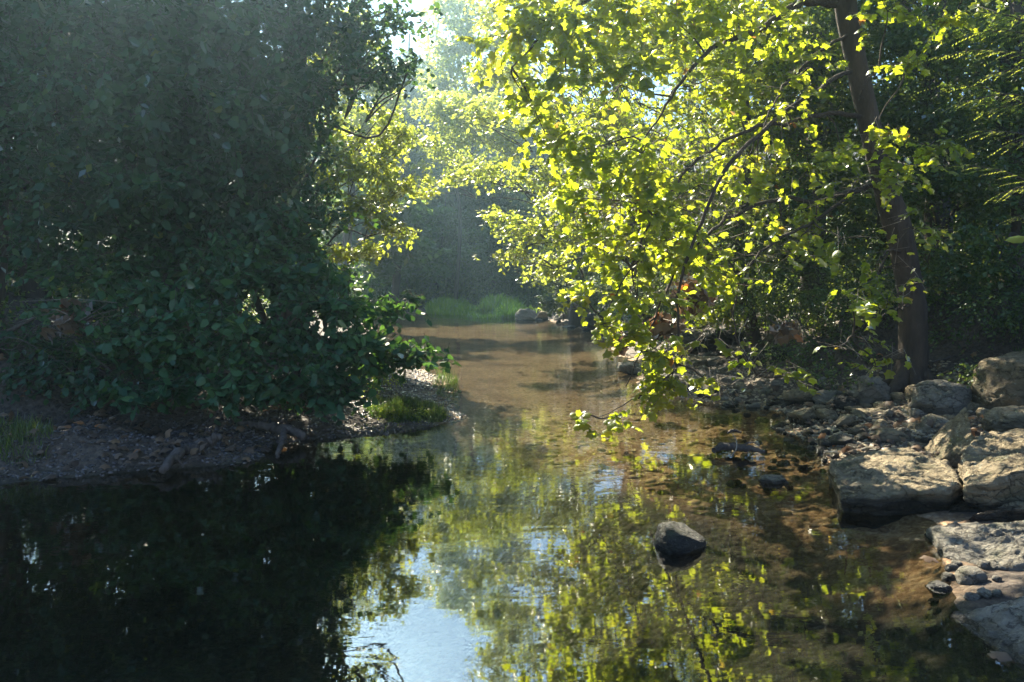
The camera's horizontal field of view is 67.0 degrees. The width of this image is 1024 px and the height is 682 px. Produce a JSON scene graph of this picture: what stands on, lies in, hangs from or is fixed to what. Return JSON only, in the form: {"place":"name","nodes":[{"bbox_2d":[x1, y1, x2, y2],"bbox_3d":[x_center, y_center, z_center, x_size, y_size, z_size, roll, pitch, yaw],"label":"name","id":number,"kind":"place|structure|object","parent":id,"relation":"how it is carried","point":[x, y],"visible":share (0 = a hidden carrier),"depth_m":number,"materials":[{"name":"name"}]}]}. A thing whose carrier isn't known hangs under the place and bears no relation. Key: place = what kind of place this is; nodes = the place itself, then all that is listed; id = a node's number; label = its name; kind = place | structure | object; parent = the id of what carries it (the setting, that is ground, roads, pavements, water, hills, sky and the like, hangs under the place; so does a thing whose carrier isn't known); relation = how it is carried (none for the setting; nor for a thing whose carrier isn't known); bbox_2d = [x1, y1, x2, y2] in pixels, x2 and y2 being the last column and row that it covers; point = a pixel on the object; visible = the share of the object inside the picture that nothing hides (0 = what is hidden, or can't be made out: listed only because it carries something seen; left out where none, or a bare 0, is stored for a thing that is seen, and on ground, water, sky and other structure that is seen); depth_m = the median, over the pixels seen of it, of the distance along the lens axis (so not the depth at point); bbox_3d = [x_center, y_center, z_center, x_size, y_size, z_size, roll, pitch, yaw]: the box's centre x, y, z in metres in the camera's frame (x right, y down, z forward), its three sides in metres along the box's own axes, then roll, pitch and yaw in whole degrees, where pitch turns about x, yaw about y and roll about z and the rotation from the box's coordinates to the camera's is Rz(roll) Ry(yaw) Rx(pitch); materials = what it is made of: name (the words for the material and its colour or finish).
{"place":"outdoors","nodes":[
{"label":"outdoors","id":0,"kind":"place"},
{"bbox_2d":[0,367,469,482],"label":"gravel","id":1,"kind":"structure","parent":0,"point":[258,452],"depth_m":9.32,"materials":[{"name":"gravel"}]},
{"bbox_2d":[237,419,306,458],"bbox_3d":[-2.726,1.097,9.037,0.551,0.252,1.379,-3,5,-36],"label":"fallen log","id":2,"kind":"object","parent":1,"relation":"on","point":[282,430],"visible":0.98,"depth_m":9.06,"materials":[{"name":"brown wood"}]},
{"bbox_2d":[346,368,449,430],"bbox_3d":[-1.687,0.785,11.405,1.404,0.648,3.526,-1,4,-10],"label":"weed clump","id":3,"kind":"object","parent":1,"relation":"on","point":[403,409],"visible":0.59,"depth_m":10.54,"materials":[{"name":"green plant"}]},
{"bbox_2d":[363,392,448,422],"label":"grass","id":4,"kind":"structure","parent":1,"relation":"on","point":[413,404],"depth_m":10.74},
{"bbox_2d":[315,313,637,391],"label":"water","id":5,"kind":"structure","parent":0,"point":[485,335],"depth_m":25.82,"materials":[{"name":"liquid"}]},
{"bbox_2d":[650,521,705,567],"bbox_3d":[1.209,1.473,5.570,0.382,0.314,0.317,2,4,-12],"label":"stone","id":6,"kind":"object","parent":5,"relation":"in","point":[677,544],"visible":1,"depth_m":5.48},
{"bbox_2d":[712,442,764,453],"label":"rocks","id":7,"kind":"object","parent":5,"relation":"on","point":[728,446],"visible":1,"depth_m":8.48,"materials":[{"name":"stone"}]},
{"bbox_2d":[758,474,788,487],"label":"stone","id":8,"kind":"object","parent":5,"relation":"in","point":[773,480],"visible":1,"depth_m":7.35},
{"bbox_2d":[0,123,1023,681],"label":"ground","id":9,"kind":"structure","parent":0,"point":[460,551],"depth_m":7.66,"materials":[{"name":"soil"}]},
{"bbox_2d":[0,410,53,467],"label":"grass","id":10,"kind":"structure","parent":9,"relation":"on","point":[22,426],"depth_m":8.12,"materials":[{"name":"green plant"}]},
{"bbox_2d":[7,5,141,310],"bbox_3d":[-10.213,-6.992,16.997,6.325,13.263,4.419,-4,6,-41],"label":"woodland tree","id":11,"kind":"object","parent":9,"relation":"on","point":[32,285],"visible":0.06,"depth_m":16.80,"materials":[{"name":"green plant"}]},
{"bbox_2d":[0,301,156,419],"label":"shrub","id":12,"kind":"object","parent":9,"relation":"on","point":[29,372],"visible":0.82,"depth_m":9.51,"materials":[{"name":"green plant"}]},
{"bbox_2d":[0,0,202,329],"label":"woodland tree","id":13,"kind":"object","parent":9,"relation":"on","point":[40,30],"visible":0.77,"depth_m":9.94,"materials":[{"name":"green plant"}]},
{"bbox_2d":[0,257,268,403],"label":"undergrowth","id":14,"kind":"object","parent":9,"relation":"on","point":[4,306],"visible":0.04,"depth_m":12.12,"materials":[{"name":"green plant"}]},
{"bbox_2d":[0,326,316,479],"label":"fallen leaves","id":15,"kind":"object","parent":9,"relation":"on","point":[159,437],"visible":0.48,"depth_m":8.57,"materials":[{"name":"brown plant"}]},
{"bbox_2d":[50,0,280,317],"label":"woodland tree","id":16,"kind":"object","parent":9,"relation":"on","point":[102,265],"visible":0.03,"depth_m":17.41,"materials":[{"name":"green plant"}]},
{"bbox_2d":[0,0,331,332],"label":"maple tree","id":17,"kind":"object","parent":9,"relation":"on","point":[214,143],"visible":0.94,"depth_m":10.07,"materials":[{"name":"green plant"}]},
{"bbox_2d":[139,433,220,473],"bbox_3d":[-3.463,1.137,8.002,0.465,0.234,0.984,1,4,9],"label":"fallen log","id":18,"kind":"object","parent":9,"relation":"on","point":[176,455],"visible":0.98,"depth_m":7.93,"materials":[{"name":"brown wood"}]},
{"bbox_2d":[0,200,461,425],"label":"shrub","id":19,"kind":"object","parent":9,"relation":"on","point":[229,269],"visible":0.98,"depth_m":9.55,"materials":[{"name":"green plant"}]},
{"bbox_2d":[20,298,123,343],"bbox_3d":[-5.686,-0.258,9.869,1.227,0.595,1.186,3,5,38],"label":"dead leaf clump","id":20,"kind":"object","parent":19,"relation":"attached to","point":[66,324],"visible":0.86,"depth_m":9.77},
{"bbox_2d":[115,55,380,336],"bbox_3d":[-7.595,-3.778,20.421,7.833,8.069,5.169,-2,5,-27],"label":"woodland tree","id":21,"kind":"object","parent":9,"relation":"on","point":[355,274],"depth_m":20.47,"materials":[{"name":"green plant"}]},
{"bbox_2d":[202,0,443,363],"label":"maple tree","id":22,"kind":"object","parent":9,"relation":"on","point":[352,42],"visible":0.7,"depth_m":11.67,"materials":[{"name":"green plant"}]},
{"bbox_2d":[307,2,421,298],"bbox_3d":[-7.460,-8.736,38.154,6.650,15.654,4.786,0,4,0],"label":"woodland tree","id":23,"kind":"object","parent":9,"relation":"on","point":[352,117],"visible":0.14,"depth_m":37.24,"materials":[{"name":"green plant"}]},
{"bbox_2d":[298,8,443,327],"bbox_3d":[-3.508,-3.527,17.376,4.919,7.881,2.296,2,5,26],"label":"boxelder tree","id":24,"kind":"object","parent":9,"relation":"on","point":[360,166],"visible":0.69,"depth_m":16.82,"materials":[{"name":"green plant"}]},
{"bbox_2d":[309,145,452,303],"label":"woodland tree","id":25,"kind":"object","parent":9,"relation":"on","point":[406,257],"visible":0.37,"depth_m":45.75,"materials":[{"name":"green plant"}]},
{"bbox_2d":[350,263,414,299],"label":"willow bush","id":26,"kind":"object","parent":9,"relation":"on","point":[372,282],"visible":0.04,"depth_m":55.58,"materials":[{"name":"green plant"}]},
{"bbox_2d":[351,223,414,291],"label":"woodland tree","id":27,"kind":"object","parent":9,"relation":"on","point":[383,284],"visible":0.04,"depth_m":51.74,"materials":[{"name":"green plant"}]},
{"bbox_2d":[371,285,425,313],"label":"shrub","id":28,"kind":"object","parent":9,"relation":"on","point":[410,296],"visible":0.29,"depth_m":12.58,"materials":[{"name":"green plant"}]},
{"bbox_2d":[316,33,481,208],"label":"woodland tree","id":29,"kind":"object","parent":9,"relation":"on","point":[416,158],"visible":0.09,"depth_m":60.04,"materials":[{"name":"green plant"}]},
{"bbox_2d":[364,237,452,297],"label":"willow bush","id":30,"kind":"object","parent":9,"relation":"on","point":[415,281],"visible":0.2,"depth_m":55.44,"materials":[{"name":"green plant"}]},
{"bbox_2d":[407,189,469,298],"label":"woodland tree","id":31,"kind":"object","parent":9,"relation":"on","point":[439,271],"visible":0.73,"depth_m":52.54,"materials":[{"name":"green plant"}]},
{"bbox_2d":[300,17,585,239],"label":"woodland tree","id":32,"kind":"object","parent":9,"relation":"on","point":[531,155],"visible":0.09,"depth_m":76.60,"materials":[{"name":"green plant"}]},
{"bbox_2d":[431,360,459,399],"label":"grass","id":33,"kind":"structure","parent":9,"relation":"on","point":[450,377],"depth_m":13.97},
{"bbox_2d":[424,292,476,314],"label":"tall grass","id":34,"kind":"structure","parent":9,"relation":"on","point":[445,305],"depth_m":47.36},
{"bbox_2d":[420,229,496,298],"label":"willow bush","id":35,"kind":"object","parent":9,"relation":"on","point":[465,266],"visible":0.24,"depth_m":55.52,"materials":[{"name":"green plant"}]},
{"bbox_2d":[243,214,712,309],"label":"undergrowth","id":36,"kind":"object","parent":9,"relation":"on","point":[474,292],"visible":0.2,"depth_m":52.38,"materials":[{"name":"green plant"}]},
{"bbox_2d":[414,0,549,300],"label":"woodland tree","id":37,"kind":"object","parent":9,"relation":"on","point":[452,49],"visible":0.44,"depth_m":48.50,"materials":[{"name":"green plant"}]},
{"bbox_2d":[396,129,584,273],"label":"woodland tree","id":38,"kind":"object","parent":9,"relation":"on","point":[485,200],"visible":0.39,"depth_m":55.91,"materials":[{"name":"green plant"}]},
{"bbox_2d":[398,44,586,265],"bbox_3d":[-1.100,-7.332,35.087,7.988,13.152,4.978,-3,5,-37],"label":"woodland tree","id":39,"kind":"object","parent":9,"relation":"on","point":[438,113],"visible":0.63,"depth_m":34.14,"materials":[{"name":"green plant"}]},
{"bbox_2d":[453,188,538,294],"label":"woodland tree","id":40,"kind":"object","parent":9,"relation":"on","point":[481,268],"visible":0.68,"depth_m":52.37,"materials":[{"name":"green plant"}]},
{"bbox_2d":[461,293,537,318],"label":"tall grass","id":41,"kind":"structure","parent":9,"relation":"on","point":[500,306],"depth_m":45.32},
{"bbox_2d":[460,222,540,299],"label":"willow bush","id":42,"kind":"object","parent":9,"relation":"on","point":[503,282],"visible":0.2,"depth_m":55.42,"materials":[{"name":"green plant"}]},
{"bbox_2d":[515,308,537,319],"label":"boulder","id":43,"kind":"object","parent":9,"relation":"on","point":[525,314],"visible":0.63,"depth_m":39.08,"materials":[{"name":"grey stone"}]},
{"bbox_2d":[497,233,571,301],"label":"willow bush","id":44,"kind":"object","parent":9,"relation":"on","point":[524,285],"visible":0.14,"depth_m":55.29,"materials":[{"name":"green plant"}]},
{"bbox_2d":[535,284,570,320],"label":"shrub","id":45,"kind":"object","parent":9,"relation":"on","point":[547,303],"visible":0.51,"depth_m":36.36,"materials":[{"name":"green plant"}]},
{"bbox_2d":[507,152,601,326],"bbox_3d":[1.711,-4.843,30.973,3.863,9.141,3.520,-1,5,-18],"label":"woodland tree","id":46,"kind":"object","parent":9,"relation":"on","point":[574,318],"visible":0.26,"depth_m":30.86,"materials":[{"name":"green plant"}]},
{"bbox_2d":[435,0,690,324],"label":"maple tree","id":47,"kind":"object","parent":9,"relation":"on","point":[525,226],"visible":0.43,"depth_m":21.22,"materials":[{"name":"green plant"}]},
{"bbox_2d":[580,313,600,330],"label":"boulder","id":48,"kind":"object","parent":9,"relation":"on","point":[589,319],"visible":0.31,"depth_m":30.22,"materials":[{"name":"stone"}]},
{"bbox_2d":[581,263,663,332],"bbox_3d":[3.696,-1.321,25.883,2.962,2.561,2.638,0,4,0],"label":"shrub","id":49,"kind":"object","parent":9,"relation":"on","point":[596,298],"visible":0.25,"depth_m":25.52,"materials":[{"name":"green plant"}]},
{"bbox_2d":[616,362,643,374],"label":"boulder","id":50,"kind":"object","parent":9,"relation":"on","point":[625,367],"visible":0.81,"depth_m":16.11,"materials":[{"name":"grey stone"}]},
{"bbox_2d":[536,4,778,312],"bbox_3d":[5.329,-7.519,28.140,9.629,12.959,8.108,1,4,16],"label":"woodland tree","id":51,"kind":"object","parent":9,"relation":"on","point":[586,269],"visible":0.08,"depth_m":28.43,"materials":[{"name":"green plant"}]},
{"bbox_2d":[614,265,740,329],"bbox_3d":[3.994,-0.908,18.602,3.306,2.476,2.807,0,4,0],"label":"shrub","id":52,"kind":"object","parent":9,"relation":"on","point":[654,284],"visible":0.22,"depth_m":18.07,"materials":[{"name":"green plant"}]},
{"bbox_2d":[472,383,906,548],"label":"creek bed stones","id":53,"kind":"object","parent":9,"relation":"on","point":[730,466],"visible":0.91,"depth_m":9.00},
{"bbox_2d":[676,328,703,351],"bbox_3d":[4.233,0.007,18.561,0.822,0.612,0.775,-1,4,-11],"label":"boulder","id":54,"kind":"object","parent":9,"relation":"on","point":[688,337],"visible":0.3,"depth_m":18.33,"materials":[{"name":"grey stone"}]},
{"bbox_2d":[673,356,724,365],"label":"boulder","id":55,"kind":"object","parent":9,"relation":"on","point":[701,359],"visible":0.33,"depth_m":16.09,"materials":[{"name":"stone"}]},
{"bbox_2d":[538,0,876,347],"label":"maple tree","id":56,"kind":"object","parent":9,"relation":"on","point":[783,68],"visible":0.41,"depth_m":14.80,"materials":[{"name":"green plant"}]},
{"bbox_2d":[689,329,763,353],"bbox_3d":[4.819,0.045,17.262,1.950,0.635,0.792,-1,4,-11],"label":"boulder","id":57,"kind":"object","parent":9,"relation":"on","point":[728,337],"visible":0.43,"depth_m":16.95,"materials":[{"name":"stone"}]},
{"bbox_2d":[454,0,1004,439],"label":"sycamore tree","id":58,"kind":"object","parent":9,"relation":"on","point":[560,21],"visible":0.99,"depth_m":9.66,"materials":[{"name":"green plant"}]},
{"bbox_2d":[622,311,700,343],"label":"dead leaf clump","id":59,"kind":"object","parent":58,"relation":"attached to","point":[664,329],"visible":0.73,"depth_m":11.40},
{"bbox_2d":[656,272,734,324],"bbox_3d":[2.476,-0.689,11.226,0.943,0.954,1.501,-3,5,-37],"label":"dead leaf clump","id":60,"kind":"object","parent":58,"relation":"hanging from","point":[702,295],"visible":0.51,"depth_m":11.01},
{"bbox_2d":[630,0,882,263],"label":"maple tree","id":61,"kind":"object","parent":9,"relation":"on","point":[710,111],"visible":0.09,"depth_m":17.56,"materials":[{"name":"green plant"}]},
{"bbox_2d":[692,261,825,348],"bbox_3d":[4.690,-0.544,14.934,2.695,2.010,2.263,-1,4,-12],"label":"shrub","id":62,"kind":"object","parent":9,"relation":"on","point":[774,292],"visible":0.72,"depth_m":14.68,"materials":[{"name":"green plant"}]},
{"bbox_2d":[736,345,797,364],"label":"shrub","id":63,"kind":"object","parent":9,"relation":"on","point":[754,359],"visible":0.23,"depth_m":14.45,"materials":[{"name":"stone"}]},
{"bbox_2d":[544,190,993,348],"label":"undergrowth","id":64,"kind":"object","parent":9,"relation":"on","point":[690,320],"visible":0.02,"depth_m":22.11,"materials":[{"name":"green plant"}]},
{"bbox_2d":[657,0,893,306],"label":"woodland tree","id":65,"kind":"object","parent":9,"relation":"on","point":[708,159],"visible":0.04,"depth_m":22.70,"materials":[{"name":"green plant"}]},
{"bbox_2d":[769,311,806,345],"bbox_3d":[3.927,-0.183,11.029,0.519,0.496,1.007,1,4,15],"label":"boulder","id":66,"kind":"object","parent":9,"relation":"on","point":[785,331],"visible":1,"depth_m":10.95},
{"bbox_2d":[647,0,933,313],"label":"woodland tree","id":67,"kind":"object","parent":9,"relation":"on","point":[824,16],"visible":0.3,"depth_m":15.19,"materials":[{"name":"green plant"}]},
{"bbox_2d":[786,407,817,425],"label":"boulder","id":68,"kind":"object","parent":9,"relation":"on","point":[804,413],"visible":0.69,"depth_m":10.12,"materials":[{"name":"stone"}]},
{"bbox_2d":[636,326,981,479],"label":"gravel","id":69,"kind":"structure","parent":9,"relation":"on","point":[831,429],"depth_m":10.36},
{"bbox_2d":[778,389,814,405],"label":"boulder","id":70,"kind":"object","parent":69,"relation":"on","point":[792,396],"visible":0.57,"depth_m":11.59,"materials":[{"name":"stone"}]},
{"bbox_2d":[812,390,842,403],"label":"boulder","id":71,"kind":"object","parent":69,"relation":"on","point":[825,396],"visible":0.48,"depth_m":11.43,"materials":[{"name":"grey stone"}]},
{"bbox_2d":[833,394,859,409],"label":"boulder","id":72,"kind":"object","parent":69,"relation":"on","point":[841,401],"visible":0.81,"depth_m":10.92,"materials":[{"name":"stone"}]},
{"bbox_2d":[744,321,879,371],"bbox_3d":[4.987,0.101,13.092,2.147,0.891,1.843,0,4,0],"label":"shrub","id":73,"kind":"object","parent":9,"relation":"on","point":[808,348],"visible":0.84,"depth_m":12.86,"materials":[{"name":"green plant"}]},
{"bbox_2d":[815,408,838,420],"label":"stone","id":74,"kind":"object","parent":9,"relation":"on","point":[825,414],"visible":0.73,"depth_m":10.08,"materials":[{"name":"stone"}]},
{"bbox_2d":[788,357,873,395],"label":"shrub","id":75,"kind":"object","parent":9,"relation":"on","point":[817,376],"visible":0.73,"depth_m":11.40,"materials":[{"name":"green plant"}]},
{"bbox_2d":[829,435,852,445],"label":"stone","id":76,"kind":"object","parent":9,"relation":"on","point":[842,440],"visible":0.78,"depth_m":8.82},
{"bbox_2d":[831,414,857,428],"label":"stone","id":77,"kind":"object","parent":9,"relation":"on","point":[848,420],"visible":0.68,"depth_m":9.64,"materials":[{"name":"stone"}]},
{"bbox_2d":[778,239,923,337],"bbox_3d":[5.790,-0.868,13.225,2.276,1.855,2.561,3,5,37],"label":"shrub","id":78,"kind":"object","parent":9,"relation":"on","point":[838,296],"visible":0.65,"depth_m":13.17,"materials":[{"name":"green plant"}]},
{"bbox_2d":[847,425,868,434],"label":"stone","id":79,"kind":"object","parent":9,"relation":"on","point":[856,429],"visible":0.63,"depth_m":9.06,"materials":[{"name":"stone"}]},
{"bbox_2d":[704,327,1023,460],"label":"fallen leaves","id":80,"kind":"object","parent":9,"relation":"on","point":[917,447],"depth_m":9.24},
{"bbox_2d":[847,375,891,403],"bbox_3d":[5.124,0.748,11.099,0.541,0.493,0.480,11,3,-6],"label":"boulder","id":81,"kind":"object","parent":9,"relation":"on","point":[877,390],"visible":0.73,"depth_m":10.92,"materials":[{"name":"grey stone"}]},
{"bbox_2d":[717,186,1023,358],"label":"undergrowth","id":82,"kind":"object","parent":9,"relation":"on","point":[884,271],"visible":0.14,"depth_m":15.37,"materials":[{"name":"green plant"}]},
{"bbox_2d":[744,0,1003,296],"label":"woodland tree","id":83,"kind":"object","parent":9,"relation":"on","point":[863,221],"visible":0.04,"depth_m":20.63,"materials":[{"name":"green plant"}]},
{"bbox_2d":[873,428,910,443],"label":"stone","id":84,"kind":"object","parent":9,"relation":"on","point":[886,434],"visible":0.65,"depth_m":8.62,"materials":[{"name":"stone"}]},
{"bbox_2d":[827,447,962,528],"bbox_3d":[3.446,1.331,7.001,1.083,0.508,1.653,1,5,16],"label":"boulder","id":85,"kind":"object","parent":9,"relation":"on","point":[875,489],"visible":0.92,"depth_m":6.51,"materials":[{"name":"stone"}]},
{"bbox_2d":[787,0,1023,282],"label":"woodland tree","id":86,"kind":"object","parent":9,"relation":"on","point":[938,203],"visible":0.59,"depth_m":13.98,"materials":[{"name":"green plant"}]},
{"bbox_2d":[829,1,1023,266],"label":"woodland tree","id":87,"kind":"object","parent":9,"relation":"on","point":[945,84],"visible":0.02,"depth_m":22.09,"materials":[{"name":"green plant"}]},
{"bbox_2d":[925,580,951,595],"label":"stone","id":88,"kind":"object","parent":9,"relation":"on","point":[938,587],"visible":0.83,"depth_m":4.81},
{"bbox_2d":[908,379,972,415],"bbox_3d":[5.443,0.793,9.882,0.762,0.623,0.697,-2,5,-23],"label":"boulder","id":89,"kind":"object","parent":9,"relation":"on","point":[939,397],"visible":0.66,"depth_m":9.66,"materials":[{"name":"grey stone"}]},
{"bbox_2d":[869,0,1023,247],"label":"woodland tree","id":90,"kind":"object","parent":9,"relation":"on","point":[992,2],"visible":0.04,"depth_m":18.40,"materials":[{"name":"green plant"}]},
{"bbox_2d":[925,407,978,468],"bbox_3d":[4.392,1.167,7.786,0.398,0.930,0.901,2,5,22],"label":"boulder","id":91,"kind":"object","parent":9,"relation":"on","point":[949,447],"visible":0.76,"depth_m":7.70,"materials":[{"name":"stone"}]},
{"bbox_2d":[891,221,1022,321],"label":"shrub","id":92,"kind":"object","parent":9,"relation":"on","point":[929,299],"visible":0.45,"depth_m":12.57,"materials":[{"name":"green plant"}]},
{"bbox_2d":[936,350,980,387],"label":"shrub","id":93,"kind":"object","parent":9,"relation":"on","point":[965,371],"visible":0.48,"depth_m":10.11,"materials":[{"name":"green plant"}]},
{"bbox_2d":[911,0,1023,294],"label":"woodland tree","id":94,"kind":"object","parent":9,"relation":"on","point":[1007,121],"visible":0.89,"depth_m":12.12,"materials":[{"name":"green plant"}]},
{"bbox_2d":[912,9,1023,224],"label":"locust tree","id":95,"kind":"object","parent":9,"relation":"on","point":[1010,17],"visible":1,"depth_m":7.98,"materials":[{"name":"green plant"}]},
{"bbox_2d":[955,565,987,584],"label":"stone","id":96,"kind":"object","parent":9,"relation":"on","point":[969,575],"visible":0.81,"depth_m":4.80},
{"bbox_2d":[924,520,1023,571],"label":"boulder","id":97,"kind":"object","parent":9,"relation":"on","point":[972,542],"visible":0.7,"depth_m":5.39,"materials":[{"name":"grey stone"}]},
{"bbox_2d":[933,250,1023,354],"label":"shrub","id":98,"kind":"object","parent":9,"relation":"on","point":[996,318],"visible":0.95,"depth_m":11.33,"materials":[{"name":"green plant"}]},
{"bbox_2d":[949,596,1023,665],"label":"boulder","id":99,"kind":"object","parent":9,"relation":"on","point":[999,627],"visible":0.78,"depth_m":4.17,"materials":[{"name":"grey stone"}]},
{"bbox_2d":[958,428,1023,512],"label":"boulder","id":100,"kind":"object","parent":9,"relation":"on","point":[991,470],"visible":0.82,"depth_m":6.37,"materials":[{"name":"stone"}]},
{"bbox_2d":[969,501,1023,522],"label":"boulder","id":101,"kind":"object","parent":9,"relation":"on","point":[1011,511],"visible":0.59,"depth_m":6.01,"materials":[{"name":"stone"}]},
{"bbox_2d":[970,351,1023,408],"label":"boulder","id":102,"kind":"object","parent":9,"relation":"on","point":[998,381],"visible":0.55,"depth_m":9.37,"materials":[{"name":"beige stone"}]},
{"bbox_2d":[986,651,1015,666],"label":"fallen leaf","id":103,"kind":"object","parent":9,"relation":"on","point":[1005,658],"visible":1,"depth_m":3.91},
{"bbox_2d":[980,405,1023,431],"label":"boulder","id":104,"kind":"object","parent":9,"relation":"on","point":[1003,419],"visible":0.79,"depth_m":8.28,"materials":[{"name":"stone"}]},
{"bbox_2d":[221,0,1023,126],"label":"sky","id":105,"kind":"structure","parent":0,"point":[419,4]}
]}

